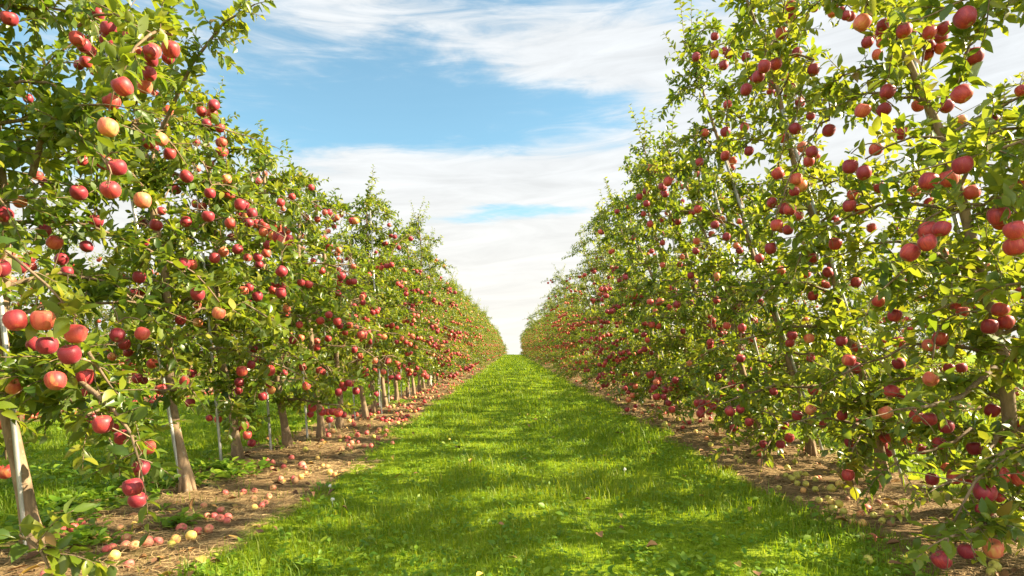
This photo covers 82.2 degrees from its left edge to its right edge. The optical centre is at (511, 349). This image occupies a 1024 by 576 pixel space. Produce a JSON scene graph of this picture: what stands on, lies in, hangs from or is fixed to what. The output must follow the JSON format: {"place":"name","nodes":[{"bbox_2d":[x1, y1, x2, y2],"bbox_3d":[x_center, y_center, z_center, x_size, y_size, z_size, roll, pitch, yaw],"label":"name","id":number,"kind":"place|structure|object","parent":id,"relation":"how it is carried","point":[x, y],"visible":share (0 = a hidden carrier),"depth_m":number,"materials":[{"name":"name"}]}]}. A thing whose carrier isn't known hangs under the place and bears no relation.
{"place":"outdoors","nodes":[
{"label":"outdoors","id":0,"kind":"place"},
{"bbox_2d":[0,354,1022,575],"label":"grass","id":1,"kind":"structure","parent":0,"point":[592,429],"depth_m":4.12,"materials":[{"name":"green plant"}]},
{"bbox_2d":[0,355,1023,575],"bbox_3d":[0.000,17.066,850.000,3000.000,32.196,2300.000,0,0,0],"label":"ground","id":2,"kind":"structure","parent":0,"point":[301,486],"depth_m":3.78,"materials":[{"name":"brown soil"}]},
{"bbox_2d":[0,287,27,554],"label":"tree stake","id":3,"kind":"object","parent":2,"relation":"on","point":[14,430],"visible":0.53,"depth_m":2.87,"materials":[{"name":"metal"}]},
{"bbox_2d":[10,209,49,407],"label":"apple tree","id":4,"kind":"object","parent":2,"relation":"on","point":[28,287],"visible":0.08,"depth_m":8.38,"materials":[{"name":"green plant"}]},
{"bbox_2d":[10,201,107,350],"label":"apple tree","id":5,"kind":"object","parent":2,"relation":"on","point":[17,304],"visible":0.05,"depth_m":9.39,"materials":[{"name":"green plant"}]},
{"bbox_2d":[0,139,131,575],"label":"apple tree","id":6,"kind":"object","parent":2,"relation":"on","point":[62,300],"visible":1,"depth_m":2.14,"materials":[{"name":"green plant"}]},
{"bbox_2d":[68,252,149,404],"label":"apple tree","id":7,"kind":"object","parent":2,"relation":"on","point":[95,324],"visible":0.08,"depth_m":10.33,"materials":[{"name":"green plant"}]},
{"bbox_2d":[108,550,120,559],"bbox_3d":[-1.882,0.972,2.774,0.054,0.051,0.050,32,20,-16],"label":"fallen apple","id":8,"kind":"object","parent":2,"relation":"on","point":[114,554],"visible":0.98,"depth_m":2.76,"materials":[{"name":"yellow plant"}]},
{"bbox_2d":[0,0,232,553],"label":"apple tree","id":9,"kind":"object","parent":2,"relation":"on","point":[43,385],"visible":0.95,"depth_m":2.85,"materials":[{"name":"green plant"}]},
{"bbox_2d":[86,219,181,397],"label":"apple tree","id":10,"kind":"object","parent":2,"relation":"on","point":[99,259],"visible":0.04,"depth_m":11.35,"materials":[{"name":"green plant"}]},
{"bbox_2d":[129,540,138,549],"bbox_3d":[-1.847,0.960,2.873,0.049,0.050,0.054,32,-51,-13],"label":"fallen apple","id":11,"kind":"object","parent":2,"relation":"on","point":[133,543],"visible":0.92,"depth_m":2.86,"materials":[{"name":"beige plant"}]},
{"bbox_2d":[101,32,178,478],"bbox_3d":[-2.575,-0.593,4.100,0.589,3.290,0.024,0,0,0],"label":"tree stake","id":12,"kind":"object","parent":2,"relation":"on","point":[159,359],"visible":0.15,"depth_m":4.09,"materials":[{"name":"metal"}]},
{"bbox_2d":[142,538,153,547],"bbox_3d":[-1.819,0.965,2.925,0.055,0.050,0.051,30,-26,-13],"label":"fallen apple","id":13,"kind":"object","parent":2,"relation":"on","point":[149,541],"visible":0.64,"depth_m":2.91,"materials":[{"name":"red plant"}]},
{"bbox_2d":[116,275,199,395],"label":"apple tree","id":14,"kind":"object","parent":2,"relation":"on","point":[157,366],"visible":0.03,"depth_m":12.52,"materials":[{"name":"green plant"}]},
{"bbox_2d":[13,0,330,494],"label":"apple tree","id":15,"kind":"object","parent":2,"relation":"on","point":[149,166],"visible":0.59,"depth_m":3.98,"materials":[{"name":"green plant"}]},
{"bbox_2d":[143,305,216,386],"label":"apple tree","id":16,"kind":"object","parent":2,"relation":"on","point":[190,382],"visible":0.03,"depth_m":13.47,"materials":[{"name":"green plant"}]},
{"bbox_2d":[185,530,196,539],"bbox_3d":[-1.687,0.977,3.077,0.058,0.054,0.052,0,-10,0],"label":"fallen apple","id":17,"kind":"object","parent":2,"relation":"on","point":[191,534],"visible":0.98,"depth_m":3.06,"materials":[{"name":"yellow plant"}]},
{"bbox_2d":[192,147,222,460],"bbox_3d":[-2.634,-0.350,5.080,0.270,2.802,0.024,0,0,0],"label":"tree stake","id":18,"kind":"object","parent":2,"relation":"on","point":[215,401],"visible":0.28,"depth_m":5.07,"materials":[{"name":"metal"}]},
{"bbox_2d":[204,524,213,532],"bbox_3d":[-1.644,0.976,3.181,0.047,0.050,0.050,0,0,-30],"label":"fallen apple","id":19,"kind":"object","parent":2,"relation":"on","point":[208,528],"visible":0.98,"depth_m":3.17,"materials":[{"name":"red plant"}]},
{"bbox_2d":[71,75,349,461],"bbox_3d":[-2.610,-0.717,5.029,1.832,3.500,1.940,0,0,37],"label":"apple tree","id":20,"kind":"object","parent":2,"relation":"on","point":[231,407],"visible":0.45,"depth_m":5.02,"materials":[{"name":"green plant"}]},
{"bbox_2d":[250,171,271,449],"bbox_3d":[-2.469,-0.350,5.780,0.221,2.802,0.024,0,0,0],"label":"tree stake","id":21,"kind":"object","parent":2,"relation":"on","point":[268,413],"visible":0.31,"depth_m":5.77,"materials":[{"name":"metal"}]},
{"bbox_2d":[179,119,389,448],"bbox_3d":[-2.243,-0.626,5.869,2.172,3.313,1.737,0,0,0],"label":"apple tree","id":22,"kind":"object","parent":2,"relation":"on","point":[290,397],"visible":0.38,"depth_m":5.75,"materials":[{"name":"green plant"}]},
{"bbox_2d":[290,193,308,437],"bbox_3d":[-2.389,-0.350,6.580,0.221,2.802,0.024,0,0,0],"label":"tree stake","id":23,"kind":"object","parent":2,"relation":"on","point":[306,422],"visible":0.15,"depth_m":6.57,"materials":[{"name":"metal"}]},
{"bbox_2d":[203,139,407,437],"bbox_3d":[-2.473,-0.673,6.627,2.070,3.439,1.870,0,0,27],"label":"apple tree","id":24,"kind":"object","parent":2,"relation":"on","point":[310,191],"visible":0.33,"depth_m":6.68,"materials":[{"name":"green plant"}]},
{"bbox_2d":[317,211,330,427],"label":"tree stake","id":25,"kind":"object","parent":2,"relation":"on","point":[324,329],"depth_m":7.37,"materials":[{"name":"metal"}]},
{"bbox_2d":[257,195,430,428],"bbox_3d":[-2.225,-0.460,7.485,2.383,2.999,1.561,0,0,-14],"label":"apple tree","id":26,"kind":"object","parent":2,"relation":"on","point":[357,313],"visible":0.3,"depth_m":7.48,"materials":[{"name":"green plant"}]},
{"bbox_2d":[341,227,355,418],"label":"tree stake","id":27,"kind":"object","parent":2,"relation":"on","point":[347,300],"visible":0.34,"depth_m":8.42,"materials":[{"name":"metal"}]},
{"bbox_2d":[286,209,431,418],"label":"apple tree","id":28,"kind":"object","parent":2,"relation":"on","point":[382,258],"visible":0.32,"depth_m":8.47,"materials":[{"name":"green plant"}]},
{"bbox_2d":[283,164,440,413],"bbox_3d":[-2.423,-0.923,9.457,2.357,3.944,1.873,0,0,-14],"label":"apple tree","id":29,"kind":"object","parent":2,"relation":"on","point":[364,232],"visible":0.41,"depth_m":9.28,"materials":[{"name":"green plant"}]},
{"bbox_2d":[23,366,711,429],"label":"fallen apples","id":30,"kind":"object","parent":2,"relation":"on","point":[424,401],"visible":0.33,"depth_m":9.52,"materials":[{"name":"red food"}]},
{"bbox_2d":[369,211,382,413],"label":"tree stake","id":31,"kind":"object","parent":2,"relation":"on","point":[376,315],"visible":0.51,"depth_m":9.24,"materials":[{"name":"metal"}]},
{"bbox_2d":[339,218,442,406],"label":"apple tree","id":32,"kind":"object","parent":2,"relation":"on","point":[415,297],"visible":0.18,"depth_m":10.07,"materials":[{"name":"green plant"}]},
{"bbox_2d":[345,225,447,401],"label":"apple tree","id":33,"kind":"object","parent":2,"relation":"on","point":[423,321],"visible":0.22,"depth_m":10.96,"materials":[{"name":"green plant"}]},
{"bbox_2d":[374,256,460,394],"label":"apple tree","id":34,"kind":"object","parent":2,"relation":"on","point":[428,291],"visible":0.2,"depth_m":12.88,"materials":[{"name":"green plant"}]},
{"bbox_2d":[377,212,459,396],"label":"apple tree","id":35,"kind":"object","parent":2,"relation":"on","point":[432,299],"visible":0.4,"depth_m":11.98,"materials":[{"name":"green plant"}]},
{"bbox_2d":[384,198,480,391],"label":"apple tree","id":36,"kind":"object","parent":2,"relation":"on","point":[417,235],"visible":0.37,"depth_m":13.80,"materials":[{"name":"green plant"}]},
{"bbox_2d":[402,273,464,388],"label":"apple tree","id":37,"kind":"object","parent":2,"relation":"on","point":[450,369],"visible":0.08,"depth_m":14.85,"materials":[{"name":"green plant"}]},
{"bbox_2d":[411,227,470,386],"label":"apple tree","id":38,"kind":"object","parent":2,"relation":"on","point":[436,274],"visible":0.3,"depth_m":15.76,"materials":[{"name":"green plant"}]},
{"bbox_2d":[410,267,477,381],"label":"apple tree","id":39,"kind":"object","parent":2,"relation":"on","point":[458,348],"visible":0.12,"depth_m":17.69,"materials":[{"name":"green plant"}]},
{"bbox_2d":[422,247,476,384],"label":"apple tree","id":40,"kind":"object","parent":2,"relation":"on","point":[452,320],"visible":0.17,"depth_m":16.73,"materials":[{"name":"green plant"}]},
{"bbox_2d":[433,279,471,380],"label":"apple tree","id":41,"kind":"object","parent":2,"relation":"on","point":[467,334],"visible":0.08,"depth_m":18.82,"materials":[{"name":"green plant"}]},
{"bbox_2d":[436,278,469,377],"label":"apple tree","id":42,"kind":"object","parent":2,"relation":"on","point":[454,313],"visible":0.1,"depth_m":19.66,"materials":[{"name":"green plant"}]},
{"bbox_2d":[444,307,478,367],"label":"apple tree","id":43,"kind":"object","parent":2,"relation":"on","point":[460,311],"visible":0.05,"depth_m":20.83,"materials":[{"name":"green plant"}]},
{"bbox_2d":[445,277,481,372],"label":"apple tree","id":44,"kind":"object","parent":2,"relation":"on","point":[474,348],"visible":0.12,"depth_m":24.94,"materials":[{"name":"green plant"}]},
{"bbox_2d":[448,268,482,374],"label":"apple tree","id":45,"kind":"object","parent":2,"relation":"on","point":[467,319],"visible":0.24,"depth_m":21.70,"materials":[{"name":"green plant"}]},
{"bbox_2d":[451,280,479,370],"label":"apple tree","id":46,"kind":"object","parent":2,"relation":"on","point":[465,346],"visible":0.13,"depth_m":23.89,"materials":[{"name":"green plant"}]},
{"bbox_2d":[449,267,488,372],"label":"apple tree","id":47,"kind":"object","parent":2,"relation":"on","point":[475,323],"visible":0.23,"depth_m":22.69,"materials":[{"name":"green plant"}]},
{"bbox_2d":[455,281,486,371],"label":"apple tree","id":48,"kind":"object","parent":2,"relation":"on","point":[482,341],"visible":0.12,"depth_m":25.98,"materials":[{"name":"green plant"}]},
{"bbox_2d":[458,286,486,367],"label":"apple tree","id":49,"kind":"object","parent":2,"relation":"on","point":[467,299],"visible":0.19,"depth_m":26.93,"materials":[{"name":"green plant"}]},
{"bbox_2d":[463,303,485,366],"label":"apple tree","id":50,"kind":"object","parent":2,"relation":"on","point":[475,339],"visible":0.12,"depth_m":27.87,"materials":[{"name":"green plant"}]},
{"bbox_2d":[464,287,490,361],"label":"apple tree","id":51,"kind":"object","parent":2,"relation":"on","point":[479,331],"visible":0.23,"depth_m":28.85,"materials":[{"name":"green plant"}]},
{"bbox_2d":[464,293,491,365],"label":"apple tree","id":52,"kind":"object","parent":2,"relation":"on","point":[483,321],"visible":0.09,"depth_m":30.78,"materials":[{"name":"green plant"}]},
{"bbox_2d":[474,298,495,364],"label":"apple tree","id":53,"kind":"object","parent":2,"relation":"on","point":[483,328],"visible":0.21,"depth_m":36.62,"materials":[{"name":"green plant"}]},
{"bbox_2d":[483,306,500,356],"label":"apple tree","id":54,"kind":"object","parent":2,"relation":"on","point":[492,334],"visible":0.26,"depth_m":46.08,"materials":[{"name":"green plant"}]},
{"bbox_2d":[0,384,1017,575],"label":"fallen leaves","id":55,"kind":"object","parent":2,"relation":"on","point":[600,534],"visible":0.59,"depth_m":3.59,"materials":[{"name":"plant"}]},
{"bbox_2d":[0,371,1023,575],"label":"bare soil","id":56,"kind":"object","parent":2,"relation":"on","point":[376,462],"visible":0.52,"depth_m":4.01,"materials":[{"name":"soil"}]},
{"bbox_2d":[525,311,539,357],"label":"apple tree","id":57,"kind":"object","parent":2,"relation":"on","point":[527,324],"visible":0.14,"depth_m":50.05,"materials":[{"name":"green plant"}]},
{"bbox_2d":[532,322,551,364],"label":"apple tree","id":58,"kind":"object","parent":2,"relation":"on","point":[542,354],"visible":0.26,"depth_m":38.16,"materials":[{"name":"green plant"}]},
{"bbox_2d":[537,317,556,365],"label":"apple tree","id":59,"kind":"object","parent":2,"relation":"on","point":[548,353],"visible":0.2,"depth_m":33.18,"materials":[{"name":"green plant"}]},
{"bbox_2d":[538,294,565,366],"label":"apple tree","id":60,"kind":"object","parent":2,"relation":"on","point":[555,330],"visible":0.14,"depth_m":28.04,"materials":[{"name":"green plant"}]},
{"bbox_2d":[540,289,565,367],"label":"apple tree","id":61,"kind":"object","parent":2,"relation":"on","point":[548,336],"visible":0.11,"depth_m":30.20,"materials":[{"name":"green plant"}]},
{"bbox_2d":[538,302,571,371],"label":"apple tree","id":62,"kind":"object","parent":2,"relation":"on","point":[545,308],"visible":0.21,"depth_m":26.01,"materials":[{"name":"green plant"}]},
{"bbox_2d":[537,311,573,363],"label":"apple tree","id":63,"kind":"object","parent":2,"relation":"on","point":[550,342],"visible":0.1,"depth_m":29.05,"materials":[{"name":"green plant"}]},
{"bbox_2d":[545,310,568,369],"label":"apple tree","id":64,"kind":"object","parent":2,"relation":"on","point":[553,347],"visible":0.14,"depth_m":27.34,"materials":[{"name":"green plant"}]},
{"bbox_2d":[540,284,574,368],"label":"apple tree","id":65,"kind":"object","parent":2,"relation":"on","point":[551,304],"visible":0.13,"depth_m":25.01,"materials":[{"name":"green plant"}]},
{"bbox_2d":[544,284,579,373],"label":"apple tree","id":66,"kind":"object","parent":2,"relation":"on","point":[558,299],"visible":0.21,"depth_m":24.22,"materials":[{"name":"green plant"}]},
{"bbox_2d":[550,306,589,374],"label":"apple tree","id":67,"kind":"object","parent":2,"relation":"on","point":[563,362],"visible":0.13,"depth_m":22.37,"materials":[{"name":"green plant"}]},
{"bbox_2d":[541,263,604,372],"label":"apple tree","id":68,"kind":"object","parent":2,"relation":"on","point":[558,278],"visible":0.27,"depth_m":21.54,"materials":[{"name":"green plant"}]},
{"bbox_2d":[552,299,593,377],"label":"apple tree","id":69,"kind":"object","parent":2,"relation":"on","point":[567,331],"visible":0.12,"depth_m":20.34,"materials":[{"name":"green plant"}]},
{"bbox_2d":[550,300,598,379],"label":"apple tree","id":70,"kind":"object","parent":2,"relation":"on","point":[576,331],"visible":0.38,"depth_m":19.40,"materials":[{"name":"green plant"}]},
{"bbox_2d":[554,276,595,368],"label":"apple tree","id":71,"kind":"object","parent":2,"relation":"on","point":[563,333],"visible":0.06,"depth_m":23.25,"materials":[{"name":"green plant"}]},
{"bbox_2d":[556,266,610,385],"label":"apple tree","id":72,"kind":"object","parent":2,"relation":"on","point":[579,289],"visible":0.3,"depth_m":16.11,"materials":[{"name":"green plant"}]},
{"bbox_2d":[554,286,614,379],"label":"apple tree","id":73,"kind":"object","parent":2,"relation":"on","point":[571,342],"visible":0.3,"depth_m":18.30,"materials":[{"name":"green plant"}]},
{"bbox_2d":[558,278,620,381],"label":"apple tree","id":74,"kind":"object","parent":2,"relation":"on","point":[578,293],"visible":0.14,"depth_m":17.20,"materials":[{"name":"green plant"}]},
{"bbox_2d":[561,223,645,388],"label":"apple tree","id":75,"kind":"object","parent":2,"relation":"on","point":[575,318],"visible":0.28,"depth_m":15.37,"materials":[{"name":"green plant"}]},
{"bbox_2d":[576,237,645,389],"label":"apple tree","id":76,"kind":"object","parent":2,"relation":"on","point":[598,279],"visible":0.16,"depth_m":14.38,"materials":[{"name":"green plant"}]},
{"bbox_2d":[572,210,658,389],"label":"apple tree","id":77,"kind":"object","parent":2,"relation":"on","point":[582,322],"visible":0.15,"depth_m":13.50,"materials":[{"name":"green plant"}]},
{"bbox_2d":[575,189,675,391],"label":"apple tree","id":78,"kind":"object","parent":2,"relation":"on","point":[607,331],"visible":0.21,"depth_m":12.60,"materials":[{"name":"green plant"}]},
{"bbox_2d":[577,177,690,403],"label":"apple tree","id":79,"kind":"object","parent":2,"relation":"on","point":[623,317],"visible":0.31,"depth_m":10.46,"materials":[{"name":"green plant"}]},
{"bbox_2d":[578,203,702,398],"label":"apple tree","id":80,"kind":"object","parent":2,"relation":"on","point":[616,365],"visible":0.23,"depth_m":11.45,"materials":[{"name":"green plant"}]},
{"bbox_2d":[588,174,726,409],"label":"apple tree","id":81,"kind":"object","parent":2,"relation":"on","point":[675,355],"visible":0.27,"depth_m":9.49,"materials":[{"name":"green plant"}]},
{"bbox_2d":[591,142,752,419],"bbox_3d":[2.336,-0.963,8.443,2.412,4.036,2.079,0,0,0],"label":"apple tree","id":82,"kind":"object","parent":2,"relation":"on","point":[634,177],"visible":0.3,"depth_m":8.47,"materials":[{"name":"green plant"}]},
{"bbox_2d":[614,104,813,434],"bbox_3d":[2.444,-1.028,7.538,2.262,4.135,2.096,0,0,-23],"label":"apple tree","id":83,"kind":"object","parent":2,"relation":"on","point":[654,372],"visible":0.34,"depth_m":7.50,"materials":[{"name":"green plant"}]},
{"bbox_2d":[624,84,850,453],"bbox_3d":[2.510,-0.938,6.407,2.614,3.995,1.932,0,0,-24],"label":"apple tree","id":84,"kind":"object","parent":2,"relation":"on","point":[660,163],"visible":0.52,"depth_m":6.45,"materials":[{"name":"green plant"}]},
{"bbox_2d":[705,156,774,419],"bbox_3d":[2.528,-0.531,6.400,0.866,3.168,0.024,0,0,0],"label":"tree stake","id":85,"kind":"object","parent":2,"relation":"on","point":[737,276],"visible":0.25,"depth_m":6.39,"materials":[{"name":"metal"}]},
{"bbox_2d":[745,296,795,373],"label":"apple tree","id":86,"kind":"object","parent":2,"relation":"on","point":[767,348],"visible":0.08,"depth_m":17.26,"materials":[{"name":"green plant"}]},
{"bbox_2d":[724,161,825,456],"bbox_3d":[2.442,-0.350,5.430,0.957,2.807,0.024,0,0,0],"label":"tree stake","id":87,"kind":"object","parent":2,"relation":"on","point":[764,277],"visible":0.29,"depth_m":5.42,"materials":[{"name":"wood"}]},
{"bbox_2d":[757,295,799,369],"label":"apple tree","id":88,"kind":"object","parent":2,"relation":"on","point":[769,365],"visible":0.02,"depth_m":16.42,"materials":[{"name":"green plant"}]},
{"bbox_2d":[639,0,959,471],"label":"apple tree","id":89,"kind":"object","parent":2,"relation":"on","point":[699,56],"visible":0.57,"depth_m":5.46,"materials":[{"name":"green plant"}]},
{"bbox_2d":[770,280,832,385],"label":"apple tree","id":90,"kind":"object","parent":2,"relation":"on","point":[784,309],"visible":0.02,"depth_m":15.36,"materials":[{"name":"green plant"}]},
{"bbox_2d":[783,277,833,360],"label":"apple tree","id":91,"kind":"object","parent":2,"relation":"on","point":[804,297],"visible":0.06,"depth_m":14.32,"materials":[{"name":"green plant"}]},
{"bbox_2d":[660,0,1019,507],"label":"apple tree","id":92,"kind":"object","parent":2,"relation":"on","point":[836,322],"visible":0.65,"depth_m":4.26,"materials":[{"name":"green plant"}]},
{"bbox_2d":[781,109,905,483],"bbox_3d":[2.426,-0.350,4.280,0.929,2.807,0.024,0,0,0],"label":"tree stake","id":93,"kind":"object","parent":2,"relation":"on","point":[835,275],"visible":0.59,"depth_m":4.27,"materials":[{"name":"metal"}]},
{"bbox_2d":[828,246,906,390],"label":"apple tree","id":94,"kind":"object","parent":2,"relation":"on","point":[867,326],"visible":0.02,"depth_m":13.11,"materials":[{"name":"green plant"}]},
{"bbox_2d":[823,256,923,383],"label":"apple tree","id":95,"kind":"object","parent":2,"relation":"on","point":[868,295],"visible":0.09,"depth_m":12.16,"materials":[{"name":"green plant"}]},
{"bbox_2d":[751,0,1023,571],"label":"apple tree","id":96,"kind":"object","parent":2,"relation":"on","point":[997,323],"visible":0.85,"depth_m":3.15,"materials":[{"name":"green plant"}]},
{"bbox_2d":[849,248,969,401],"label":"apple tree","id":97,"kind":"object","parent":2,"relation":"on","point":[901,335],"visible":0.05,"depth_m":11.15,"materials":[{"name":"green plant"}]},
{"bbox_2d":[871,0,1023,568],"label":"apple tree","id":98,"kind":"object","parent":2,"relation":"on","point":[1005,214],"visible":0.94,"depth_m":2.40,"materials":[{"name":"green plant"}]},
{"bbox_2d":[880,196,1023,406],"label":"apple tree","id":99,"kind":"object","parent":2,"relation":"on","point":[905,319],"visible":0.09,"depth_m":10.22,"materials":[{"name":"green plant"}]},
{"bbox_2d":[910,45,998,393],"bbox_3d":[2.572,-0.427,3.300,0.787,2.961,0.024,0,0,0],"label":"tree stake","id":100,"kind":"object","parent":2,"relation":"on","point":[955,219],"depth_m":3.29,"materials":[{"name":"metal"}]},
{"bbox_2d":[917,272,1017,405],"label":"apple tree","id":101,"kind":"object","parent":2,"relation":"on","point":[970,364],"visible":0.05,"depth_m":9.43,"materials":[{"name":"green plant"}]},
{"bbox_2d":[986,567,996,575],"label":"fallen apple","id":102,"kind":"object","parent":2,"relation":"on","point":[990,570],"visible":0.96,"depth_m":2.56,"materials":[{"name":"green plant"}]},
{"bbox_2d":[988,560,1001,571],"bbox_3d":[2.156,0.969,2.623,0.054,0.050,0.050,23,0,-2],"label":"fallen apple","id":103,"kind":"object","parent":2,"relation":"on","point":[994,564],"visible":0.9,"depth_m":2.61,"materials":[{"name":"green plant"}]},
{"bbox_2d":[969,259,1023,415],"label":"apple tree","id":104,"kind":"object","parent":2,"relation":"on","point":[1017,393],"visible":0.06,"depth_m":8.36,"materials":[{"name":"green plant"}]},
{"bbox_2d":[0,0,1023,354],"label":"sky","id":105,"kind":"structure","parent":0,"point":[510,118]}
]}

